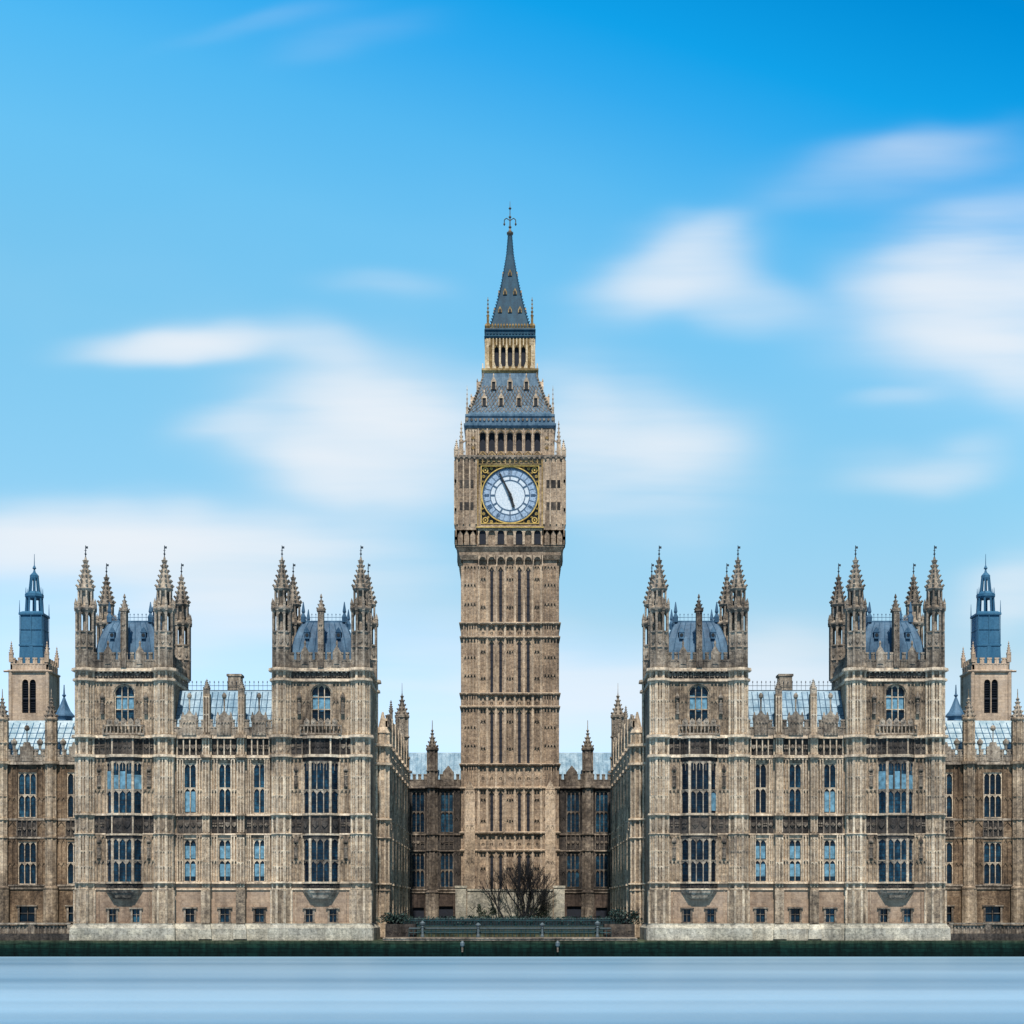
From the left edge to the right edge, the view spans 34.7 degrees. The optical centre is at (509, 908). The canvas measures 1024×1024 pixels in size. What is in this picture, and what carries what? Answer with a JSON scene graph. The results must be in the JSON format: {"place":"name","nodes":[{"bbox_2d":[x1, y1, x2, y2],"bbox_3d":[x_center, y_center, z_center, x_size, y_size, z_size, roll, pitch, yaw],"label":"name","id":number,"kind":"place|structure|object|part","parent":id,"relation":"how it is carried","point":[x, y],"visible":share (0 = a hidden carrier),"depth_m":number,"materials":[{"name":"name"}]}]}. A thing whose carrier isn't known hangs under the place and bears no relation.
{"place":"outdoors","nodes":[
{"label":"outdoors","id":0,"kind":"place"},
{"bbox_2d":[0,685,74,924],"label":"palace wing","id":1,"kind":"structure","parent":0,"point":[37,821],"depth_m":190.50,"materials":[{"name":"beige stone"}]},
{"bbox_2d":[18,772,35,817],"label":"window","id":2,"kind":"structure","parent":1,"relation":"in","point":[26,780],"depth_m":190.79,"materials":[{"name":"glass"}]},
{"bbox_2d":[18,842,35,883],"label":"window","id":3,"kind":"structure","parent":1,"relation":"in","point":[26,850],"depth_m":190.79,"materials":[{"name":"glass"}]},
{"bbox_2d":[16,905,37,922],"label":"window","id":4,"kind":"structure","parent":1,"relation":"in","point":[26,913],"depth_m":190.74,"materials":[{"name":"glass"}]},
{"bbox_2d":[65,905,72,922],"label":"window","id":5,"kind":"structure","parent":1,"relation":"in","point":[69,907],"depth_m":190.74,"materials":[{"name":"glass"}]},
{"bbox_2d":[67,772,74,817],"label":"window","id":6,"kind":"structure","parent":1,"relation":"in","point":[70,775],"depth_m":190.79,"materials":[{"name":"glass"}]},
{"bbox_2d":[67,842,74,883],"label":"window","id":7,"kind":"structure","parent":1,"relation":"in","point":[70,845],"depth_m":190.79,"materials":[{"name":"glass"}]},
{"bbox_2d":[418,926,601,933],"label":"lawn","id":8,"kind":"structure","parent":0,"point":[509,930],"depth_m":189.00,"materials":[{"name":"green plant"}]},
{"bbox_2d":[409,720,460,918],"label":"connecting range","id":9,"kind":"structure","parent":8,"relation":"on","point":[435,828],"depth_m":236.00,"materials":[{"name":"brown stone"}]},
{"bbox_2d":[412,791,424,832],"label":"window","id":10,"kind":"structure","parent":9,"relation":"in","point":[418,797],"depth_m":236.29,"materials":[{"name":"glass"}]},
{"bbox_2d":[412,853,424,887],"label":"window","id":11,"kind":"structure","parent":9,"relation":"in","point":[418,859],"depth_m":236.29,"materials":[{"name":"glass"}]},
{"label":"door","id":12,"kind":"part","parent":9,"relation":"part of","materials":[{"name":"brown wood"}]},
{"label":"door","id":13,"kind":"part","parent":9,"relation":"part of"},
{"bbox_2d":[440,791,452,832],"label":"window","id":14,"kind":"structure","parent":9,"relation":"in","point":[446,797],"depth_m":236.29,"materials":[{"name":"glass"}]},
{"bbox_2d":[440,853,452,887],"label":"window","id":15,"kind":"structure","parent":9,"relation":"in","point":[446,859],"depth_m":236.29,"materials":[{"name":"glass"}]},
{"bbox_2d":[479,872,504,918],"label":"bare tree","id":16,"kind":"object","parent":8,"relation":"on","point":[498,897],"visible":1,"depth_m":223.78,"materials":[{"name":"brown plant"}]},
{"bbox_2d":[454,207,565,888],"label":"clock tower","id":17,"kind":"structure","parent":8,"relation":"on","point":[509,503],"depth_m":230.18,"materials":[{"name":"stone"}]},
{"bbox_2d":[490,857,492,888],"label":"lancet window","id":18,"kind":"structure","parent":17,"relation":"in","point":[491,858],"depth_m":230.31,"materials":[{"name":"black glass"}]},
{"bbox_2d":[490,794,492,830],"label":"lancet window","id":19,"kind":"structure","parent":17,"relation":"in","point":[491,795],"depth_m":230.31,"materials":[{"name":"black glass"}]},
{"bbox_2d":[490,713,492,762],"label":"lancet window","id":20,"kind":"structure","parent":17,"relation":"in","point":[491,714],"depth_m":230.31,"materials":[{"name":"black glass"}]},
{"bbox_2d":[490,644,492,691],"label":"lancet window","id":21,"kind":"structure","parent":17,"relation":"in","point":[491,645],"depth_m":230.31,"materials":[{"name":"black glass"}]},
{"bbox_2d":[490,570,492,621],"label":"lancet window","id":22,"kind":"structure","parent":17,"relation":"in","point":[491,571],"depth_m":230.31,"materials":[{"name":"black glass"}]},
{"bbox_2d":[499,857,501,888],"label":"lancet window","id":23,"kind":"structure","parent":17,"relation":"in","point":[500,858],"depth_m":230.31,"materials":[{"name":"black glass"}]},
{"bbox_2d":[499,794,501,830],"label":"lancet window","id":24,"kind":"structure","parent":17,"relation":"in","point":[500,795],"depth_m":230.31,"materials":[{"name":"black glass"}]},
{"bbox_2d":[499,713,501,762],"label":"lancet window","id":25,"kind":"structure","parent":17,"relation":"in","point":[500,714],"depth_m":230.31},
{"bbox_2d":[499,644,501,691],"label":"lancet window","id":26,"kind":"structure","parent":17,"relation":"in","point":[500,645],"depth_m":230.31,"materials":[{"name":"black glass"}]},
{"bbox_2d":[499,570,501,621],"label":"lancet window","id":27,"kind":"structure","parent":17,"relation":"in","point":[500,571],"depth_m":230.31,"materials":[{"name":"black glass"}]},
{"bbox_2d":[518,794,520,830],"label":"lancet window","id":28,"kind":"structure","parent":17,"relation":"in","point":[519,795],"depth_m":230.31,"materials":[{"name":"black glass"}]},
{"bbox_2d":[518,713,520,762],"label":"lancet window","id":29,"kind":"structure","parent":17,"relation":"in","point":[519,714],"depth_m":230.31,"materials":[{"name":"black glass"}]},
{"bbox_2d":[518,644,520,691],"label":"lancet window","id":30,"kind":"structure","parent":17,"relation":"in","point":[519,645],"depth_m":230.31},
{"bbox_2d":[518,570,520,621],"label":"lancet window","id":31,"kind":"structure","parent":17,"relation":"in","point":[519,571],"depth_m":230.31,"materials":[{"name":"black glass"}]},
{"bbox_2d":[527,794,529,830],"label":"lancet window","id":32,"kind":"structure","parent":17,"relation":"in","point":[528,795],"depth_m":230.31,"materials":[{"name":"black glass"}]},
{"bbox_2d":[527,713,529,762],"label":"lancet window","id":33,"kind":"structure","parent":17,"relation":"in","point":[528,714],"depth_m":230.31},
{"bbox_2d":[527,644,529,691],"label":"lancet window","id":34,"kind":"structure","parent":17,"relation":"in","point":[528,645],"depth_m":230.31,"materials":[{"name":"black glass"}]},
{"bbox_2d":[527,570,529,621],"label":"lancet window","id":35,"kind":"structure","parent":17,"relation":"in","point":[528,571],"depth_m":230.31,"materials":[{"name":"black glass"}]},
{"bbox_2d":[455,886,564,918],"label":"garden wall","id":36,"kind":"structure","parent":8,"relation":"on","point":[476,902],"depth_m":224.91,"materials":[{"name":"stone"}]},
{"bbox_2d":[393,915,626,925],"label":"hedge","id":37,"kind":"object","parent":8,"relation":"on","point":[510,922],"visible":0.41,"depth_m":189.60,"materials":[{"name":"green plant"}]},
{"bbox_2d":[490,856,558,918],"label":"bare tree","id":38,"kind":"object","parent":8,"relation":"on","point":[516,881],"visible":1,"depth_m":223.22,"materials":[{"name":"brown plant"}]},
{"bbox_2d":[559,720,610,918],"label":"connecting range","id":39,"kind":"structure","parent":8,"relation":"on","point":[584,828],"depth_m":236.00,"materials":[{"name":"brown stone"}]},
{"bbox_2d":[567,791,579,832],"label":"window","id":40,"kind":"structure","parent":39,"relation":"in","point":[573,797],"depth_m":236.29,"materials":[{"name":"glass"}]},
{"bbox_2d":[567,853,579,887],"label":"window","id":41,"kind":"structure","parent":39,"relation":"in","point":[573,859],"depth_m":236.29,"materials":[{"name":"glass"}]},
{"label":"door","id":42,"kind":"part","parent":39,"relation":"part of","materials":[{"name":"brown wood"}]},
{"bbox_2d":[595,791,607,832],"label":"window","id":43,"kind":"structure","parent":39,"relation":"in","point":[601,797],"depth_m":236.29,"materials":[{"name":"glass"}]},
{"bbox_2d":[595,853,607,887],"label":"window","id":44,"kind":"structure","parent":39,"relation":"in","point":[601,859],"depth_m":236.29,"materials":[{"name":"glass"}]},
{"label":"door","id":45,"kind":"part","parent":39,"relation":"part of","materials":[{"name":"brown wood"}]},
{"bbox_2d":[0,957,1023,1023],"bbox_3d":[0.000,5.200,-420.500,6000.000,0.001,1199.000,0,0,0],"label":"river","id":46,"kind":"structure","parent":0,"point":[511,990],"depth_m":104.41,"materials":[{"name":"liquid"}]},
{"bbox_2d":[0,940,1023,956],"bbox_3d":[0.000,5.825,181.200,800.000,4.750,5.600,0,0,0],"label":"river wall","id":47,"kind":"structure","parent":0,"point":[637,948],"depth_m":178.81,"materials":[{"name":"stone"}]},
{"bbox_2d":[0,923,72,939],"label":"terrace wall","id":48,"kind":"structure","parent":47,"relation":"on","point":[31,931],"depth_m":179.95,"materials":[{"name":"stone"}]},
{"bbox_2d":[460,941,464,951],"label":"marker lamp","id":49,"kind":"object","parent":47,"relation":"attached to","point":[462,943],"visible":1,"depth_m":178.36,"materials":[{"name":"metal"}]},
{"bbox_2d":[383,937,636,940],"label":"coping","id":50,"kind":"object","parent":47,"relation":"on","point":[509,938],"visible":1,"depth_m":178.82,"materials":[{"name":"stone"}]},
{"bbox_2d":[420,921,424,936],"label":"white post","id":51,"kind":"object","parent":50,"relation":"on","point":[422,923],"visible":1,"depth_m":182.27,"materials":[{"name":"paint"}]},
{"bbox_2d":[476,923,480,936],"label":"white post","id":52,"kind":"object","parent":50,"relation":"on","point":[478,925],"visible":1,"depth_m":182.27,"materials":[{"name":"metal"}]},
{"bbox_2d":[409,928,610,936],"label":"terrace railing","id":53,"kind":"object","parent":50,"relation":"on","point":[507,929],"visible":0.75,"depth_m":182.97,"materials":[{"name":"black metal"}]},
{"bbox_2d":[540,923,544,936],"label":"white post","id":54,"kind":"object","parent":50,"relation":"on","point":[542,925],"visible":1,"depth_m":182.26,"materials":[{"name":"metal"}]},
{"bbox_2d":[595,921,599,936],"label":"white post","id":55,"kind":"object","parent":50,"relation":"on","point":[597,923],"visible":1,"depth_m":182.27,"materials":[{"name":"paint"}]},
{"bbox_2d":[555,941,559,951],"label":"marker lamp","id":56,"kind":"object","parent":47,"relation":"attached to","point":[557,943],"visible":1,"depth_m":178.36,"materials":[{"name":"metal"}]},
{"bbox_2d":[947,923,1023,939],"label":"terrace wall","id":57,"kind":"structure","parent":47,"relation":"on","point":[987,931],"depth_m":179.95,"materials":[{"name":"stone"}]},
{"bbox_2d":[0,0,1023,752],"label":"sky","id":58,"kind":"structure","parent":0,"point":[769,254],"materials":[{"name":"blue"}]},
{"bbox_2d":[945,685,1023,924],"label":"palace wing","id":59,"kind":"structure","parent":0,"point":[984,820],"depth_m":190.48,"materials":[{"name":"beige stone"}]},
{"bbox_2d":[945,772,952,817],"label":"window","id":60,"kind":"structure","parent":59,"relation":"in","point":[948,775],"depth_m":190.79,"materials":[{"name":"glass"}]},
{"bbox_2d":[945,842,952,883],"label":"window","id":61,"kind":"structure","parent":59,"relation":"in","point":[948,845],"depth_m":190.79,"materials":[{"name":"glass"}]},
{"bbox_2d":[947,905,954,922],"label":"window","id":62,"kind":"structure","parent":59,"relation":"in","point":[949,907],"depth_m":190.74,"materials":[{"name":"glass"}]},
{"bbox_2d":[984,772,1001,817],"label":"window","id":63,"kind":"structure","parent":59,"relation":"in","point":[992,780],"depth_m":190.79,"materials":[{"name":"glass"}]},
{"bbox_2d":[984,842,1001,883],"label":"window","id":64,"kind":"structure","parent":59,"relation":"in","point":[992,850],"depth_m":190.79,"materials":[{"name":"glass"}]},
{"bbox_2d":[982,905,1003,922],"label":"window","id":65,"kind":"structure","parent":59,"relation":"in","point":[991,913],"depth_m":190.74,"materials":[{"name":"glass"}]},
{"label":"ground","id":66,"kind":"structure","parent":0,"visible":0},
{"bbox_2d":[69,545,411,939],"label":"palace block","id":67,"kind":"structure","parent":66,"relation":"on","point":[236,810],"depth_m":180.54,"materials":[{"name":"stone"}]},
{"bbox_2d":[105,908,119,923],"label":"window","id":68,"kind":"structure","parent":67,"relation":"in","point":[113,914],"depth_m":180.59,"materials":[{"name":"stone"}]},
{"bbox_2d":[104,735,143,898],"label":"bay window","id":69,"kind":"structure","parent":67,"relation":"in","point":[123,818],"depth_m":179.89,"materials":[{"name":"glass"}]},
{"bbox_2d":[115,686,133,721],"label":"window","id":70,"kind":"structure","parent":67,"relation":"in","point":[124,695],"depth_m":181.08,"materials":[{"name":"glass"}]},
{"bbox_2d":[129,908,142,923],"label":"window","id":71,"kind":"structure","parent":67,"relation":"in","point":[136,913],"depth_m":180.81,"materials":[{"name":"glass"}]},
{"bbox_2d":[184,763,195,813],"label":"window","id":72,"kind":"structure","parent":67,"relation":"in","point":[189,768],"depth_m":181.52,"materials":[{"name":"glass"}]},
{"bbox_2d":[184,839,195,881],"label":"window","id":73,"kind":"structure","parent":67,"relation":"in","point":[189,844],"depth_m":181.52,"materials":[{"name":"glass"}]},
{"bbox_2d":[182,907,197,922],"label":"window","id":74,"kind":"structure","parent":67,"relation":"in","point":[189,912],"depth_m":181.43,"materials":[{"name":"stone"}]},
{"bbox_2d":[218,763,230,813],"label":"window","id":75,"kind":"structure","parent":67,"relation":"in","point":[224,769],"depth_m":181.61,"materials":[{"name":"glass"}]},
{"bbox_2d":[218,839,230,881],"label":"window","id":76,"kind":"structure","parent":67,"relation":"in","point":[224,845],"depth_m":181.52,"materials":[{"name":"glass"}]},
{"bbox_2d":[217,907,232,922],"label":"window","id":77,"kind":"structure","parent":67,"relation":"in","point":[225,914],"depth_m":181.30,"materials":[{"name":"stone"}]},
{"bbox_2d":[253,763,263,813],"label":"window","id":78,"kind":"structure","parent":67,"relation":"in","point":[258,768],"depth_m":181.61,"materials":[{"name":"glass"}]},
{"bbox_2d":[253,839,265,881],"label":"window","id":79,"kind":"structure","parent":67,"relation":"in","point":[258,844],"depth_m":181.52,"materials":[{"name":"glass"}]},
{"bbox_2d":[252,907,266,922],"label":"window","id":80,"kind":"structure","parent":67,"relation":"in","point":[260,914],"depth_m":181.43,"materials":[{"name":"glass"}]},
{"bbox_2d":[302,908,315,923],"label":"window","id":81,"kind":"structure","parent":67,"relation":"in","point":[309,913],"depth_m":180.81,"materials":[{"name":"stone"}]},
{"bbox_2d":[301,735,340,898],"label":"bay window","id":82,"kind":"structure","parent":67,"relation":"in","point":[320,753],"depth_m":179.89,"materials":[{"name":"stone"}]},
{"bbox_2d":[311,686,330,721],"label":"window","id":83,"kind":"structure","parent":67,"relation":"in","point":[321,695],"depth_m":181.08,"materials":[{"name":"glass"}]},
{"bbox_2d":[326,908,339,923],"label":"window","id":84,"kind":"structure","parent":67,"relation":"in","point":[332,912],"depth_m":180.59,"materials":[{"name":"stone"}]},
{"bbox_2d":[385,924,416,936],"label":"planter","id":85,"kind":"object","parent":66,"relation":"on","point":[397,930],"visible":0.88,"depth_m":183.64,"materials":[{"name":"stone"}]},
{"bbox_2d":[375,909,411,923],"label":"shrub","id":86,"kind":"object","parent":85,"relation":"in","point":[391,918],"visible":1,"depth_m":184.31,"materials":[{"name":"green plant"}]},
{"bbox_2d":[403,918,627,936],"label":"garden fence","id":87,"kind":"object","parent":66,"relation":"on","point":[510,935],"visible":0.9,"depth_m":187.96,"materials":[{"name":"metal"}]},
{"bbox_2d":[603,924,634,936],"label":"planter","id":88,"kind":"object","parent":66,"relation":"on","point":[622,930],"visible":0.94,"depth_m":183.64,"materials":[{"name":"stone"}]},
{"bbox_2d":[608,908,641,924],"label":"shrub","id":89,"kind":"object","parent":88,"relation":"in","point":[622,916],"visible":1,"depth_m":184.19,"materials":[{"name":"green plant"}]},
{"bbox_2d":[608,545,950,939],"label":"palace block","id":90,"kind":"structure","parent":66,"relation":"on","point":[783,810],"depth_m":180.54,"materials":[{"name":"stone"}]},
{"bbox_2d":[680,908,693,923],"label":"window","id":91,"kind":"structure","parent":90,"relation":"in","point":[686,912],"depth_m":180.59,"materials":[{"name":"stone"}]},
{"bbox_2d":[679,735,718,898],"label":"bay window","id":92,"kind":"structure","parent":90,"relation":"in","point":[699,753],"depth_m":179.89,"materials":[{"name":"stone"}]},
{"bbox_2d":[689,686,708,721],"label":"window","id":93,"kind":"structure","parent":90,"relation":"in","point":[698,695],"depth_m":181.08,"materials":[{"name":"glass"}]},
{"bbox_2d":[704,908,717,923],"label":"window","id":94,"kind":"structure","parent":90,"relation":"in","point":[710,913],"depth_m":180.81,"materials":[{"name":"stone"}]},
{"bbox_2d":[754,839,766,881],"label":"window","id":95,"kind":"structure","parent":90,"relation":"in","point":[761,844],"depth_m":181.52,"materials":[{"name":"glass"}]},
{"bbox_2d":[753,907,767,922],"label":"window","id":96,"kind":"structure","parent":90,"relation":"in","point":[759,914],"depth_m":181.43,"materials":[{"name":"glass"}]},
{"bbox_2d":[756,763,766,813],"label":"window","id":97,"kind":"structure","parent":90,"relation":"in","point":[761,768],"depth_m":181.61,"materials":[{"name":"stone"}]},
{"bbox_2d":[787,907,802,922],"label":"window","id":98,"kind":"structure","parent":90,"relation":"in","point":[795,913],"depth_m":181.30,"materials":[{"name":"stone"}]},
{"bbox_2d":[789,763,801,813],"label":"window","id":99,"kind":"structure","parent":90,"relation":"in","point":[795,769],"depth_m":181.61,"materials":[{"name":"glass"}]},
{"bbox_2d":[789,839,801,881],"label":"window","id":100,"kind":"structure","parent":90,"relation":"in","point":[795,845],"depth_m":181.52,"materials":[{"name":"glass"}]},
{"bbox_2d":[824,763,835,813],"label":"window","id":101,"kind":"structure","parent":90,"relation":"in","point":[829,768],"depth_m":181.52,"materials":[{"name":"glass"}]},
{"bbox_2d":[824,839,835,881],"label":"window","id":102,"kind":"structure","parent":90,"relation":"in","point":[829,844],"depth_m":181.52,"materials":[{"name":"glass"}]},
{"bbox_2d":[822,907,837,922],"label":"window","id":103,"kind":"structure","parent":90,"relation":"in","point":[829,912],"depth_m":181.43,"materials":[{"name":"glass"}]},
{"bbox_2d":[877,908,890,923],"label":"window","id":104,"kind":"structure","parent":90,"relation":"in","point":[883,913],"depth_m":180.81,"materials":[{"name":"glass"}]},
{"bbox_2d":[886,686,904,721],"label":"window","id":105,"kind":"structure","parent":90,"relation":"in","point":[895,695],"depth_m":181.08,"materials":[{"name":"glass"}]},
{"bbox_2d":[876,735,915,898],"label":"bay window","id":106,"kind":"structure","parent":90,"relation":"in","point":[895,818],"depth_m":179.89,"materials":[{"name":"glass"}]},
{"bbox_2d":[900,908,914,923],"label":"window","id":107,"kind":"structure","parent":90,"relation":"in","point":[907,913],"depth_m":180.59,"materials":[{"name":"glass"}]},
{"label":"terrace","id":108,"kind":"structure","parent":0,"visible":0},
{"bbox_2d":[3,554,60,720],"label":"ventilation tower","id":109,"kind":"structure","parent":108,"relation":"on","point":[33,678],"depth_m":248.50,"materials":[{"name":"beige stone"}]},
{"bbox_2d":[22,680,35,712],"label":"louvred window","id":110,"kind":"structure","parent":109,"relation":"in","point":[25,683],"depth_m":248.47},
{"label":"terrace","id":111,"kind":"structure","parent":0,"visible":0},
{"bbox_2d":[959,554,1016,720],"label":"ventilation tower","id":112,"kind":"structure","parent":111,"relation":"on","point":[986,678],"depth_m":248.50,"materials":[{"name":"beige stone"}]},
{"bbox_2d":[984,680,997,712],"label":"louvred window","id":113,"kind":"structure","parent":112,"relation":"in","point":[986,683],"depth_m":248.47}
]}

